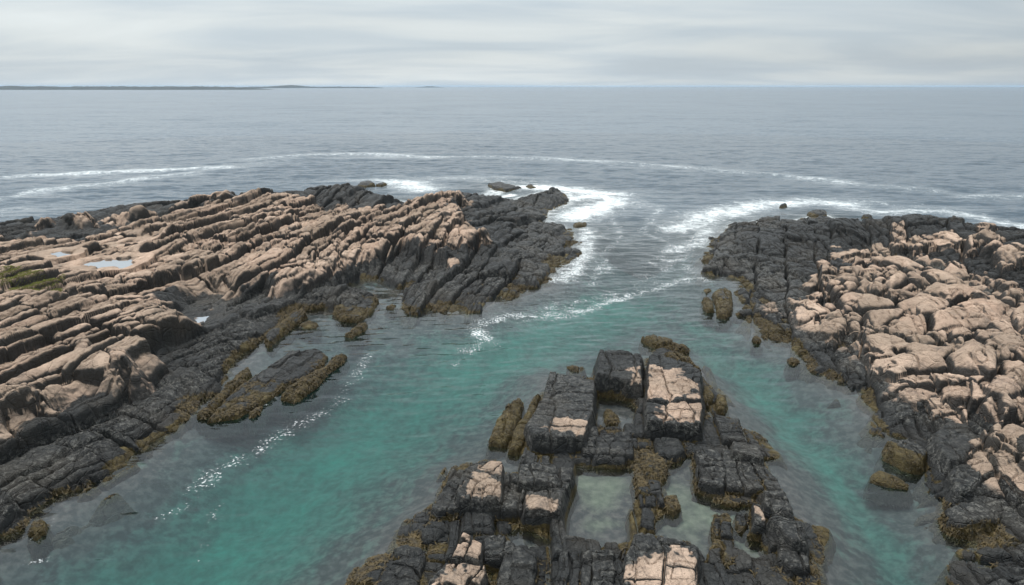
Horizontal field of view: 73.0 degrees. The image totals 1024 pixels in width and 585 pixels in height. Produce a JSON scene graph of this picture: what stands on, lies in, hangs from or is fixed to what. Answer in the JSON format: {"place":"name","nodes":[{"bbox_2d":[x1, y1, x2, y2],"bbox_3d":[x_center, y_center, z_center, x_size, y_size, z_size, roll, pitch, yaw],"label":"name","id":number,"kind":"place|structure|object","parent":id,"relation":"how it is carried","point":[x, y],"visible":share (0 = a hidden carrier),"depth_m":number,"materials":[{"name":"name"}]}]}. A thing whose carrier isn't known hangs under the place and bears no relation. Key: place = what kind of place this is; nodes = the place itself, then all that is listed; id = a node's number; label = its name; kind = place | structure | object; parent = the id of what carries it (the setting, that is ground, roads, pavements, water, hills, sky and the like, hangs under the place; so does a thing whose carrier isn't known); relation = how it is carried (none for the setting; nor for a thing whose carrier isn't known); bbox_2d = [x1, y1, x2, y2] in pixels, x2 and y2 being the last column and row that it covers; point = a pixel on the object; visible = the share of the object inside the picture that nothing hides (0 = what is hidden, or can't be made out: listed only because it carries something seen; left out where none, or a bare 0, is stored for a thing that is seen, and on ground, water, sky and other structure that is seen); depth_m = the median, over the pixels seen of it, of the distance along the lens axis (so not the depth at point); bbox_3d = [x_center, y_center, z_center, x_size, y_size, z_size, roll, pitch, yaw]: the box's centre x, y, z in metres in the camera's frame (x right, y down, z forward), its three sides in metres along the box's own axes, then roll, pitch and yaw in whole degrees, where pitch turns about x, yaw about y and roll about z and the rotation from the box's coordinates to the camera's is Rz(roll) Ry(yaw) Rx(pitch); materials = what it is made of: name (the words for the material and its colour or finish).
{"place":"outdoors","nodes":[
{"label":"outdoors","id":0,"kind":"place"},
{"bbox_2d":[0,182,977,584],"bbox_3d":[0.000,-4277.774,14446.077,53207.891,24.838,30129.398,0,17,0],"label":"seabed","id":1,"kind":"structure","parent":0,"point":[336,484],"depth_m":32.11,"materials":[{"name":"teal liquid"}]},
{"bbox_2d":[27,520,54,562],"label":"skerry","id":2,"kind":"structure","parent":1,"relation":"on","point":[40,540],"depth_m":24.02,"materials":[{"name":"stone"}]},
{"bbox_2d":[195,367,252,434],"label":"skerry","id":3,"kind":"structure","parent":1,"relation":"on","point":[200,427],"depth_m":33.44,"materials":[{"name":"stone"}]},
{"bbox_2d":[247,407,268,434],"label":"skerry","id":4,"kind":"structure","parent":1,"relation":"on","point":[255,426],"depth_m":32.84,"materials":[{"name":"stone"}]},
{"bbox_2d":[204,348,328,439],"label":"skerry","id":5,"kind":"structure","parent":1,"relation":"on","point":[296,364],"depth_m":35.06,"materials":[{"name":"stone"}]},
{"bbox_2d":[264,310,307,356],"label":"skerry","id":6,"kind":"structure","parent":1,"relation":"on","point":[282,337],"depth_m":43.30,"materials":[{"name":"stone"}]},
{"bbox_2d":[0,183,596,582],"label":"headland","id":7,"kind":"structure","parent":1,"relation":"on","point":[249,263],"depth_m":48.40,"materials":[{"name":"stone"}]},
{"bbox_2d":[0,265,65,290],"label":"grass","id":8,"kind":"structure","parent":7,"relation":"on","point":[22,274],"depth_m":43.51,"materials":[{"name":"green plant"}]},
{"bbox_2d":[50,252,72,256],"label":"pool","id":9,"kind":"object","parent":7,"relation":"on","point":[58,254],"visible":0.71,"depth_m":51.45,"materials":[{"name":"liquid"}]},
{"bbox_2d":[74,334,92,349],"bbox_3d":[-22.143,3.132,35.982,1.661,1.519,3.621,-11,20,-33],"label":"boulder","id":10,"kind":"object","parent":7,"relation":"on","point":[84,343],"visible":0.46,"depth_m":35.57,"materials":[{"name":"stone"}]},
{"bbox_2d":[81,257,136,267],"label":"pool","id":11,"kind":"object","parent":7,"relation":"on","point":[121,263],"visible":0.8,"depth_m":49.69,"materials":[{"name":"liquid"}]},
{"bbox_2d":[107,346,156,403],"bbox_3d":[-18.437,4.132,33.227,2.788,2.823,2.055,6,18,19],"label":"boulder","id":12,"kind":"object","parent":7,"relation":"on","point":[139,387],"visible":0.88,"depth_m":32.62,"materials":[{"name":"stone"}]},
{"bbox_2d":[194,316,208,322],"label":"pool","id":13,"kind":"object","parent":7,"relation":"on","point":[199,319],"visible":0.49,"depth_m":43.44,"materials":[{"name":"liquid"}]},
{"bbox_2d":[446,258,459,268],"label":"boulder","id":14,"kind":"object","parent":7,"relation":"on","point":[451,262],"visible":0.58,"depth_m":56.65,"materials":[{"name":"stone"}]},
{"bbox_2d":[298,321,321,340],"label":"skerry","id":15,"kind":"structure","parent":1,"relation":"on","point":[312,329],"depth_m":44.72,"materials":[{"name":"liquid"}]},
{"bbox_2d":[278,354,349,419],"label":"skerry","id":16,"kind":"structure","parent":1,"relation":"on","point":[314,397],"depth_m":35.37,"materials":[{"name":"stone"}]},
{"bbox_2d":[332,297,379,331],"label":"skerry","id":17,"kind":"structure","parent":1,"relation":"on","point":[371,307],"depth_m":47.07,"materials":[{"name":"stone"}]},
{"bbox_2d":[343,323,370,350],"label":"skerry","id":18,"kind":"structure","parent":1,"relation":"on","point":[350,343],"depth_m":43.38,"materials":[{"name":"stone"}]},
{"bbox_2d":[357,181,375,187],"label":"surf rock","id":19,"kind":"object","parent":1,"relation":"on","point":[364,184],"visible":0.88,"depth_m":107.52,"materials":[{"name":"stone"}]},
{"bbox_2d":[384,304,397,319],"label":"skerry","id":20,"kind":"structure","parent":1,"relation":"on","point":[390,313],"depth_m":48.52,"materials":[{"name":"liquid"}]},
{"bbox_2d":[487,181,522,195],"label":"surf rock","id":21,"kind":"object","parent":1,"relation":"on","point":[506,189],"visible":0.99,"depth_m":104.35,"materials":[{"name":"stone"}]},
{"bbox_2d":[0,228,1020,584],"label":"seaweed","id":22,"kind":"object","parent":1,"relation":"on","point":[642,478],"visible":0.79,"depth_m":30.60,"materials":[{"name":"brown plant"}]},
{"bbox_2d":[572,222,586,234],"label":"skerry","id":23,"kind":"structure","parent":1,"relation":"on","point":[577,226],"depth_m":76.53,"materials":[{"name":"stone"}]},
{"bbox_2d":[346,348,836,584],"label":"reef shelf","id":24,"kind":"object","parent":1,"relation":"on","point":[556,541],"visible":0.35,"depth_m":24.39,"materials":[{"name":"stone"}]},
{"bbox_2d":[377,555,427,584],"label":"rock block","id":25,"kind":"object","parent":24,"relation":"on","point":[406,576],"visible":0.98,"depth_m":21.65,"materials":[{"name":"stone"}]},
{"bbox_2d":[393,544,425,560],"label":"rock block","id":26,"kind":"object","parent":24,"relation":"on","point":[404,551],"visible":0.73,"depth_m":22.53,"materials":[{"name":"stone"}]},
{"bbox_2d":[421,520,448,549],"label":"rock block","id":27,"kind":"object","parent":24,"relation":"on","point":[433,532],"visible":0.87,"depth_m":23.71,"materials":[{"name":"stone"}]},
{"bbox_2d":[430,469,463,521],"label":"rock block","id":28,"kind":"object","parent":24,"relation":"on","point":[445,501],"visible":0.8,"depth_m":25.33,"materials":[{"name":"stone"}]},
{"bbox_2d":[428,563,489,584],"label":"rock block","id":29,"kind":"object","parent":24,"relation":"on","point":[462,574],"visible":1,"depth_m":20.94,"materials":[{"name":"stone"}]},
{"bbox_2d":[451,532,471,567],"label":"rock block","id":30,"kind":"object","parent":24,"relation":"on","point":[461,551],"visible":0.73,"depth_m":22.27,"materials":[{"name":"stone"}]},
{"bbox_2d":[464,540,483,569],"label":"rock block","id":31,"kind":"object","parent":24,"relation":"on","point":[474,556],"visible":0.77,"depth_m":21.86,"materials":[{"name":"stone"}]},
{"bbox_2d":[453,461,505,525],"bbox_3d":[-1.205,7.574,26.129,2.177,1.545,3.244,0,17,0],"label":"rock block","id":32,"kind":"object","parent":24,"relation":"on","point":[481,488],"visible":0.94,"depth_m":25.22,"materials":[{"name":"stone"}]},
{"bbox_2d":[482,535,505,574],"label":"rock block","id":33,"kind":"object","parent":24,"relation":"on","point":[493,546],"visible":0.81,"depth_m":22.38,"materials":[{"name":"stone"}]},
{"bbox_2d":[484,399,525,459],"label":"skerry","id":34,"kind":"structure","parent":24,"relation":"on","point":[505,428],"depth_m":30.68,"materials":[{"name":"stone"}]},
{"bbox_2d":[499,472,525,522],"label":"rock block","id":35,"kind":"object","parent":24,"relation":"on","point":[513,502],"visible":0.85,"depth_m":25.09,"materials":[{"name":"stone"}]},
{"bbox_2d":[496,540,538,584],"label":"rock block","id":36,"kind":"object","parent":24,"relation":"on","point":[519,564],"visible":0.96,"depth_m":21.87,"materials":[{"name":"stone"}]},
{"bbox_2d":[506,394,540,465],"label":"skerry","id":37,"kind":"structure","parent":24,"relation":"on","point":[516,446],"depth_m":30.11,"materials":[{"name":"stone"}]},
{"bbox_2d":[517,447,551,471],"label":"rock block","id":38,"kind":"object","parent":24,"relation":"on","point":[528,457],"visible":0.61,"depth_m":28.22,"materials":[{"name":"stone"}]},
{"bbox_2d":[519,488,571,540],"bbox_3d":[1.263,8.147,25.066,2.216,1.663,1.933,0,17,0],"label":"rock block","id":39,"kind":"object","parent":24,"relation":"on","point":[542,509],"visible":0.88,"depth_m":24.38,"materials":[{"name":"stone"}]},
{"bbox_2d":[516,462,578,512],"bbox_3d":[1.420,7.603,26.766,2.660,1.732,2.320,0,17,0],"label":"rock block","id":40,"kind":"object","parent":24,"relation":"on","point":[536,476],"visible":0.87,"depth_m":26.35,"materials":[{"name":"stone"}]},
{"bbox_2d":[523,371,599,458],"bbox_3d":[2.522,5.816,32.562,3.291,1.847,7.853,3,17,11],"label":"rock block","id":41,"kind":"object","parent":24,"relation":"on","point":[563,419],"visible":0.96,"depth_m":30.71,"materials":[{"name":"stone"}]},
{"bbox_2d":[554,551,580,584],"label":"rock block","id":42,"kind":"object","parent":24,"relation":"on","point":[565,561],"visible":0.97,"depth_m":21.90,"materials":[{"name":"stone"}]},
{"bbox_2d":[566,366,586,377],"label":"skerry","id":43,"kind":"structure","parent":24,"relation":"on","point":[582,373],"depth_m":38.09,"materials":[{"name":"stone"}]},
{"bbox_2d":[579,550,591,584],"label":"rock block","id":44,"kind":"object","parent":24,"relation":"on","point":[586,567],"visible":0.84,"depth_m":21.84,"materials":[{"name":"stone"}]},
{"bbox_2d":[591,548,616,584],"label":"rock block","id":45,"kind":"object","parent":24,"relation":"on","point":[603,570],"visible":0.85,"depth_m":21.72,"materials":[{"name":"stone"}]},
{"bbox_2d":[580,425,633,465],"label":"rock block","id":46,"kind":"object","parent":24,"relation":"on","point":[625,438],"visible":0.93,"depth_m":29.20,"materials":[{"name":"stone"}]},
{"bbox_2d":[602,409,620,426],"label":"skerry","id":47,"kind":"structure","parent":24,"relation":"on","point":[605,416],"depth_m":32.33,"materials":[{"name":"stone"}]},
{"bbox_2d":[591,349,644,406],"bbox_3d":[5.473,4.545,36.426,3.226,2.076,4.601,4,17,14],"label":"rock block","id":48,"kind":"object","parent":24,"relation":"on","point":[618,371],"visible":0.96,"depth_m":34.78,"materials":[{"name":"stone"}]},
{"bbox_2d":[615,549,625,584],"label":"rock block","id":49,"kind":"object","parent":24,"relation":"on","point":[618,552],"visible":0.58,"depth_m":22.62,"materials":[{"name":"stone"}]},
{"bbox_2d":[638,507,656,535],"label":"rock block","id":50,"kind":"object","parent":24,"relation":"on","point":[647,519],"visible":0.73,"depth_m":24.53,"materials":[{"name":"stone"}]},
{"bbox_2d":[637,493,664,510],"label":"rock block","id":51,"kind":"object","parent":24,"relation":"on","point":[650,501],"visible":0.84,"depth_m":25.62,"materials":[{"name":"stone"}]},
{"bbox_2d":[644,455,669,490],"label":"rock block","id":52,"kind":"object","parent":24,"relation":"on","point":[663,480],"visible":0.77,"depth_m":27.61,"materials":[{"name":"stone"}]},
{"bbox_2d":[621,532,701,584],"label":"rock block","id":53,"kind":"object","parent":24,"relation":"on","point":[650,559],"visible":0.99,"depth_m":21.47,"materials":[{"name":"stone"}]},
{"bbox_2d":[641,401,703,443],"bbox_3d":[7.293,6.078,31.242,3.026,1.657,2.549,3,17,10],"label":"rock block","id":54,"kind":"object","parent":24,"relation":"on","point":[682,421],"visible":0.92,"depth_m":30.47,"materials":[{"name":"stone"}]},
{"bbox_2d":[664,495,681,526],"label":"rock block","id":55,"kind":"object","parent":24,"relation":"on","point":[676,521],"visible":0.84,"depth_m":25.28,"materials":[{"name":"stone"}]},
{"bbox_2d":[642,353,706,419],"bbox_3d":[8.174,5.033,34.749,3.284,2.077,6.220,4,17,12],"label":"rock block","id":56,"kind":"object","parent":24,"relation":"on","point":[668,380],"visible":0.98,"depth_m":33.84,"materials":[{"name":"stone"}]},
{"bbox_2d":[662,352,700,371],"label":"skerry","id":57,"kind":"structure","parent":24,"relation":"on","point":[680,355],"depth_m":38.68,"materials":[{"name":"stone"}]},
{"bbox_2d":[689,449,725,506],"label":"rock block","id":58,"kind":"object","parent":24,"relation":"on","point":[710,470],"visible":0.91,"depth_m":27.01,"materials":[{"name":"stone"}]},
{"bbox_2d":[703,385,713,410],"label":"skerry","id":59,"kind":"structure","parent":24,"relation":"on","point":[708,393],"depth_m":34.23,"materials":[{"name":"stone"}]},
{"bbox_2d":[706,539,733,568],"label":"rock block","id":60,"kind":"object","parent":24,"relation":"on","point":[714,556],"visible":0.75,"depth_m":22.59,"materials":[{"name":"stone"}]},
{"bbox_2d":[709,514,730,532],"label":"rock block","id":61,"kind":"object","parent":24,"relation":"on","point":[717,520],"visible":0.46,"depth_m":24.66,"materials":[{"name":"stone"}]},
{"bbox_2d":[708,521,733,545],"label":"rock block","id":62,"kind":"object","parent":24,"relation":"on","point":[725,528],"visible":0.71,"depth_m":23.85,"materials":[{"name":"stone"}]},
{"bbox_2d":[715,394,728,416],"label":"skerry","id":63,"kind":"structure","parent":24,"relation":"on","point":[720,398],"depth_m":33.22,"materials":[{"name":"stone"}]},
{"bbox_2d":[710,497,740,514],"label":"rock block","id":64,"kind":"object","parent":24,"relation":"on","point":[723,509],"visible":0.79,"depth_m":25.75,"materials":[{"name":"stone"}]},
{"bbox_2d":[713,416,745,448],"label":"rock block","id":65,"kind":"object","parent":24,"relation":"on","point":[728,433],"visible":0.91,"depth_m":30.66,"materials":[{"name":"stone"}]},
{"bbox_2d":[701,568,757,584],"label":"rock block","id":66,"kind":"object","parent":24,"relation":"on","point":[748,578],"visible":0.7,"depth_m":21.55,"materials":[{"name":"stone"}]},
{"bbox_2d":[721,449,743,497],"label":"rock block","id":67,"kind":"object","parent":24,"relation":"on","point":[733,483],"visible":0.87,"depth_m":26.73,"materials":[{"name":"stone"}]},
{"bbox_2d":[732,512,748,542],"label":"rock block","id":68,"kind":"object","parent":24,"relation":"on","point":[739,518],"visible":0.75,"depth_m":24.47,"materials":[{"name":"stone"}]},
{"bbox_2d":[734,553,752,572],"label":"rock block","id":69,"kind":"object","parent":24,"relation":"on","point":[744,563],"visible":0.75,"depth_m":22.10,"materials":[{"name":"stone"}]},
{"bbox_2d":[730,442,763,465],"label":"rock block","id":70,"kind":"object","parent":24,"relation":"on","point":[743,452],"visible":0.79,"depth_m":27.86,"materials":[{"name":"stone"}]},
{"bbox_2d":[744,503,765,549],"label":"rock block","id":71,"kind":"object","parent":24,"relation":"on","point":[757,522],"visible":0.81,"depth_m":23.86,"materials":[{"name":"stone"}]},
{"bbox_2d":[736,461,781,498],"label":"rock block","id":72,"kind":"object","parent":24,"relation":"on","point":[749,474],"visible":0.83,"depth_m":26.64,"materials":[{"name":"stone"}]},
{"bbox_2d":[766,534,776,554],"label":"rock block","id":73,"kind":"object","parent":24,"relation":"on","point":[772,545],"visible":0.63,"depth_m":23.10,"materials":[{"name":"stone"}]},
{"bbox_2d":[753,562,793,584],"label":"rock block","id":74,"kind":"object","parent":24,"relation":"on","point":[766,575],"visible":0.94,"depth_m":21.51,"materials":[{"name":"stone"}]},
{"bbox_2d":[759,490,794,520],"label":"rock block","id":75,"kind":"object","parent":24,"relation":"on","point":[774,503],"visible":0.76,"depth_m":24.64,"materials":[{"name":"stone"}]},
{"bbox_2d":[765,516,810,564],"bbox_3d":[9.302,8.488,23.332,1.605,1.516,1.848,3,17,10],"label":"rock block","id":76,"kind":"object","parent":24,"relation":"on","point":[788,533],"visible":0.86,"depth_m":22.94,"materials":[{"name":"stone"}]},
{"bbox_2d":[776,548,810,581],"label":"rock block","id":77,"kind":"object","parent":24,"relation":"on","point":[794,563],"visible":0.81,"depth_m":22.00,"materials":[{"name":"stone"}]},
{"bbox_2d":[806,564,819,584],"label":"rock block","id":78,"kind":"object","parent":24,"relation":"on","point":[811,578],"visible":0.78,"depth_m":21.51,"materials":[{"name":"stone"}]},
{"bbox_2d":[638,335,690,358],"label":"skerry","id":79,"kind":"structure","parent":1,"relation":"on","point":[648,344],"depth_m":41.52,"materials":[{"name":"stone"}]},
{"bbox_2d":[700,288,711,300],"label":"skerry","id":80,"kind":"structure","parent":1,"relation":"on","point":[706,293],"depth_m":52.63,"materials":[{"name":"stone"}]},
{"bbox_2d":[699,298,715,324],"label":"skerry","id":81,"kind":"structure","parent":1,"relation":"on","point":[706,312],"depth_m":48.05,"materials":[{"name":"stone"}]},
{"bbox_2d":[711,288,733,330],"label":"skerry","id":82,"kind":"structure","parent":1,"relation":"on","point":[720,296],"depth_m":48.40,"materials":[{"name":"stone"}]},
{"bbox_2d":[749,337,761,355],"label":"skerry","id":83,"kind":"structure","parent":1,"relation":"on","point":[755,347],"depth_m":42.05,"materials":[{"name":"stone"}]},
{"bbox_2d":[783,358,800,378],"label":"skerry","id":84,"kind":"structure","parent":1,"relation":"on","point":[789,371],"depth_m":38.86,"materials":[{"name":"stone"}]},
{"bbox_2d":[806,209,826,217],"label":"surf rock","id":85,"kind":"object","parent":1,"relation":"on","point":[814,213],"visible":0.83,"depth_m":82.78,"materials":[{"name":"stone"}]},
{"bbox_2d":[690,214,1023,584],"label":"headland","id":86,"kind":"structure","parent":1,"relation":"on","point":[819,268],"depth_m":41.78,"materials":[{"name":"stone"}]},
{"bbox_2d":[788,306,810,331],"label":"boulder","id":87,"kind":"object","parent":86,"relation":"on","point":[800,315],"visible":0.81,"depth_m":43.64,"materials":[{"name":"stone"}]},
{"bbox_2d":[815,317,845,352],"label":"boulder","id":88,"kind":"object","parent":86,"relation":"on","point":[831,332],"visible":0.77,"depth_m":40.91,"materials":[{"name":"stone"}]},
{"bbox_2d":[862,314,869,327],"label":"boulder","id":89,"kind":"object","parent":86,"relation":"on","point":[866,322],"visible":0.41,"depth_m":42.30,"materials":[{"name":"stone"}]},
{"bbox_2d":[888,314,915,334],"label":"boulder","id":90,"kind":"object","parent":86,"relation":"on","point":[892,323],"visible":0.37,"depth_m":41.00,"materials":[{"name":"stone"}]},
{"bbox_2d":[894,375,936,411],"bbox_3d":[19.410,5.072,33.382,2.131,1.481,3.988,11,20,33],"label":"boulder","id":91,"kind":"object","parent":86,"relation":"on","point":[911,396],"visible":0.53,"depth_m":32.38,"materials":[{"name":"stone"}]},
{"bbox_2d":[916,292,939,324],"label":"boulder","id":92,"kind":"object","parent":86,"relation":"on","point":[927,311],"visible":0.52,"depth_m":41.58,"materials":[{"name":"stone"}]},
{"bbox_2d":[922,422,976,483],"bbox_3d":[17.947,6.874,28.896,2.372,1.913,5.058,12,20,35],"label":"boulder","id":93,"kind":"object","parent":86,"relation":"on","point":[947,447],"visible":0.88,"depth_m":28.07,"materials":[{"name":"stone"}]},
{"bbox_2d":[938,381,970,410],"bbox_3d":[20.948,5.178,32.427,1.915,1.842,3.516,15,23,42],"label":"boulder","id":94,"kind":"object","parent":86,"relation":"on","point":[954,397],"visible":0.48,"depth_m":31.63,"materials":[{"name":"stone"}]},
{"bbox_2d":[935,464,984,512],"bbox_3d":[17.168,7.696,26.597,1.798,1.643,3.656,13,21,36],"label":"boulder","id":95,"kind":"object","parent":86,"relation":"on","point":[961,483],"visible":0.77,"depth_m":26.04,"materials":[{"name":"stone"}]},
{"bbox_2d":[928,500,1003,547],"bbox_3d":[16.270,8.367,24.665,3.101,1.469,2.107,0,17,0],"label":"boulder","id":96,"kind":"object","parent":86,"relation":"on","point":[963,514],"visible":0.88,"depth_m":24.24,"materials":[{"name":"stone"}]},
{"bbox_2d":[964,279,986,290],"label":"boulder","id":97,"kind":"object","parent":86,"relation":"on","point":[982,287],"visible":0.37,"depth_m":51.38,"materials":[{"name":"stone"}]},
{"bbox_2d":[975,375,1023,413],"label":"boulder","id":98,"kind":"object","parent":86,"relation":"on","point":[1007,385],"visible":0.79,"depth_m":30.61,"materials":[{"name":"stone"}]},
{"bbox_2d":[983,329,1023,355],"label":"boulder","id":99,"kind":"object","parent":86,"relation":"on","point":[1012,344],"visible":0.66,"depth_m":35.86,"materials":[{"name":"stone"}]},
{"bbox_2d":[1001,307,1015,322],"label":"boulder","id":100,"kind":"object","parent":86,"relation":"on","point":[1006,315],"visible":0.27,"depth_m":40.63,"materials":[{"name":"stone"}]},
{"bbox_2d":[862,471,912,509],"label":"skerry","id":101,"kind":"structure","parent":1,"relation":"on","point":[879,489],"depth_m":27.07,"materials":[{"name":"stone"}]},
{"bbox_2d":[874,438,926,489],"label":"skerry","id":102,"kind":"structure","parent":1,"relation":"on","point":[898,461],"depth_m":28.42,"materials":[{"name":"stone"}]},
{"bbox_2d":[0,87,1023,560],"bbox_3d":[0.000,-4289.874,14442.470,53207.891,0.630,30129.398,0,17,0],"label":"sea","id":103,"kind":"structure","parent":0,"point":[646,163],"depth_m":175.09,"materials":[{"name":"liquid"}]},
{"bbox_2d":[0,86,273,89],"bbox_3d":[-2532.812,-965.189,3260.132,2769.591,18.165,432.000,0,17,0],"label":"wooded island","id":104,"kind":"structure","parent":103,"relation":"in","point":[114,88],"depth_m":3111.89,"materials":[{"name":"grey plant"}]},
{"bbox_2d":[245,85,379,87],"bbox_3d":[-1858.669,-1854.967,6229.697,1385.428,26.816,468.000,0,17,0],"label":"wooded island","id":105,"kind":"structure","parent":103,"relation":"in","point":[290,86],"depth_m":6057.48,"materials":[{"name":"grey plant"}]},
{"bbox_2d":[0,0,1023,86],"label":"sky","id":106,"kind":"structure","parent":0,"point":[59,43],"materials":[{"name":"grey"}]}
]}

